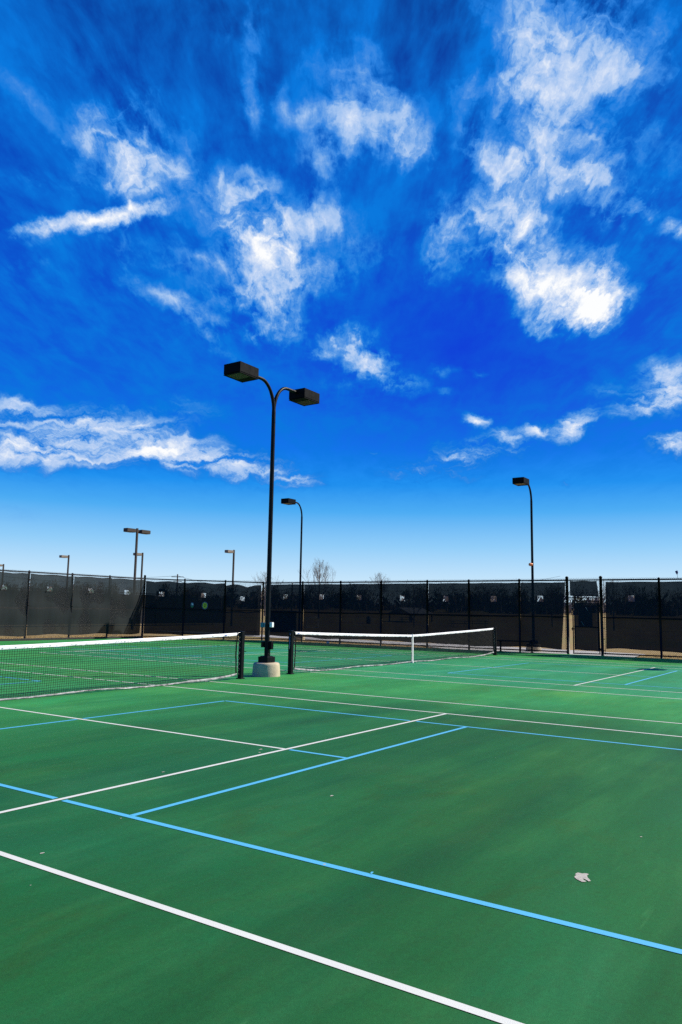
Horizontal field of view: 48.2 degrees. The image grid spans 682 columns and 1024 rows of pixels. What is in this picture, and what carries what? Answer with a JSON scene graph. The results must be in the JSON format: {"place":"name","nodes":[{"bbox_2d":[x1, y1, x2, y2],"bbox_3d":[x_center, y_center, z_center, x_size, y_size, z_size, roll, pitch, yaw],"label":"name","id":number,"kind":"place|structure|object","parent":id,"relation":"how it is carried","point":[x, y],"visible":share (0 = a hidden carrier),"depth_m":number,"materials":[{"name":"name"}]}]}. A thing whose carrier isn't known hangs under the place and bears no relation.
{"place":"outdoors","nodes":[
{"label":"outdoors","id":0,"kind":"place"},
{"bbox_2d":[1,587,205,622],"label":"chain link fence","id":1,"kind":"object","parent":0,"point":[88,592],"visible":0.03,"depth_m":65.05,"materials":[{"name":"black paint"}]},
{"bbox_2d":[0,638,681,1023],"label":"court surface","id":2,"kind":"object","parent":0,"point":[482,838],"visible":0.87,"depth_m":5.35,"materials":[{"name":"plastic"}]},
{"bbox_2d":[0,631,245,700],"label":"tennis net","id":3,"kind":"object","parent":2,"relation":"on","point":[241,651],"visible":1,"depth_m":14.96,"materials":[{"name":"black fabric"}]},
{"bbox_2d":[224,361,319,676],"bbox_3d":[-1.767,0.337,19.086,0.690,7.520,3.220,-4,-9,34],"label":"court light","id":4,"kind":"object","parent":2,"relation":"on","point":[266,665],"visible":0.94,"depth_m":18.82,"materials":[{"name":"metal"}]},
{"bbox_2d":[286,627,496,673],"bbox_3d":[2.397,4.326,24.696,0.150,1.090,13.278,-4,-9,34],"label":"tennis net","id":5,"kind":"object","parent":2,"relation":"on","point":[291,653],"visible":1,"depth_m":22.90,"materials":[{"name":"black fabric"}]},
{"bbox_2d":[497,640,534,652],"bbox_3d":[7.452,5.771,32.745,1.720,0.488,0.260,-4,-9,34],"label":"bench","id":6,"kind":"object","parent":2,"relation":"on","point":[500,641],"visible":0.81,"depth_m":32.53,"materials":[{"name":"black paint"}]},
{"bbox_2d":[0,609,681,658],"bbox_3d":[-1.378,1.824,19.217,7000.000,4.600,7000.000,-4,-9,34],"label":"ground","id":7,"kind":"structure","parent":0,"point":[620,650],"depth_m":44.12,"materials":[{"name":"beige plant"}]},
{"bbox_2d":[59,555,69,575],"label":"court light","id":8,"kind":"object","parent":7,"relation":"on","point":[64,556],"visible":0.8,"depth_m":88.33,"materials":[{"name":"brown metal"}]},
{"bbox_2d":[0,636,142,640],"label":"edge curb","id":9,"kind":"structure","parent":7,"relation":"on","point":[32,639],"depth_m":37.65,"materials":[{"name":"beige concrete"}]},
{"bbox_2d":[0,569,145,638],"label":"chain link fence","id":10,"kind":"object","parent":7,"relation":"on","point":[107,606],"visible":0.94,"depth_m":37.76,"materials":[{"name":"black fabric"}]},
{"bbox_2d":[123,528,150,579],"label":"court light","id":11,"kind":"object","parent":7,"relation":"on","point":[136,530],"visible":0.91,"depth_m":57.39,"materials":[{"name":"brown metal"}]},
{"bbox_2d":[133,553,143,579],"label":"court light","id":12,"kind":"object","parent":7,"relation":"on","point":[140,554],"visible":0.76,"depth_m":82.57,"materials":[{"name":"brown metal"}]},
{"bbox_2d":[143,578,262,639],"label":"chain link fence","id":13,"kind":"object","parent":7,"relation":"on","point":[175,613],"visible":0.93,"depth_m":41.54,"materials":[{"name":"black paint"}]},
{"bbox_2d":[202,602,207,608],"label":"court number sign","id":14,"kind":"object","parent":13,"relation":"attached to","point":[204,605],"visible":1,"depth_m":41.44,"materials":[{"name":"green plastic"}]},
{"bbox_2d":[225,550,234,583],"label":"court light","id":15,"kind":"object","parent":7,"relation":"on","point":[230,551],"visible":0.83,"depth_m":76.46,"materials":[{"name":"brown metal"}]},
{"bbox_2d":[252,571,282,615],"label":"bare tree","id":16,"kind":"object","parent":7,"relation":"on","point":[265,578],"visible":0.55,"depth_m":138.96,"materials":[{"name":"brown plant"}]},
{"bbox_2d":[281,498,304,639],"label":"court light","id":17,"kind":"object","parent":7,"relation":"on","point":[288,501],"visible":0.48,"depth_m":43.19,"materials":[{"name":"metal"}]},
{"bbox_2d":[299,559,333,598],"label":"bare tree","id":18,"kind":"object","parent":7,"relation":"on","point":[319,574],"visible":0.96,"depth_m":129.64,"materials":[{"name":"brown plant"}]},
{"bbox_2d":[3,578,634,614],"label":"tree line","id":19,"kind":"object","parent":7,"relation":"on","point":[570,602],"visible":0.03,"depth_m":204.96,"materials":[{"name":"plant"}]},
{"bbox_2d":[369,572,390,583],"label":"bare tree","id":20,"kind":"object","parent":7,"relation":"on","point":[376,579],"visible":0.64,"depth_m":169.60,"materials":[{"name":"brown plant"}]},
{"bbox_2d":[261,576,569,653],"bbox_3d":[2.657,4.836,36.651,16.784,3.275,0.226,-4,-9,34],"label":"chain link fence","id":21,"kind":"object","parent":7,"relation":"on","point":[382,608],"visible":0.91,"depth_m":35.73,"materials":[{"name":"black paint"}]},
{"bbox_2d":[568,578,599,599],"bbox_3d":[10.127,3.208,31.750,1.300,0.924,0.135,-4,-9,34],"label":"gate transom","id":22,"kind":"object","parent":21,"relation":"attached to","point":[584,587],"visible":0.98,"depth_m":31.77,"materials":[{"name":"black paint"}]},
{"bbox_2d":[512,477,540,651],"bbox_3d":[8.326,2.398,34.052,0.690,7.704,1.955,-4,-9,34],"label":"court light","id":23,"kind":"object","parent":7,"relation":"on","point":[520,481],"visible":0.49,"depth_m":34.50,"materials":[{"name":"metal"}]},
{"bbox_2d":[599,576,681,658],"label":"chain link fence","id":24,"kind":"object","parent":7,"relation":"on","point":[649,618],"visible":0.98,"depth_m":30.37,"materials":[{"name":"black paint"}]},
{"bbox_2d":[571,600,601,654],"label":"gate","id":25,"kind":"structure","parent":24,"relation":"attached to","point":[585,628],"depth_m":31.31,"materials":[{"name":"black metal"}]},
{"bbox_2d":[0,0,681,601],"label":"sky","id":26,"kind":"structure","parent":0,"point":[455,226],"materials":[{"name":"blue"}]},
{"bbox_2d":[256,635,643,656],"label":"walkway","id":27,"kind":"structure","parent":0,"point":[575,651],"depth_m":36.14,"materials":[{"name":"concrete"}]}
]}

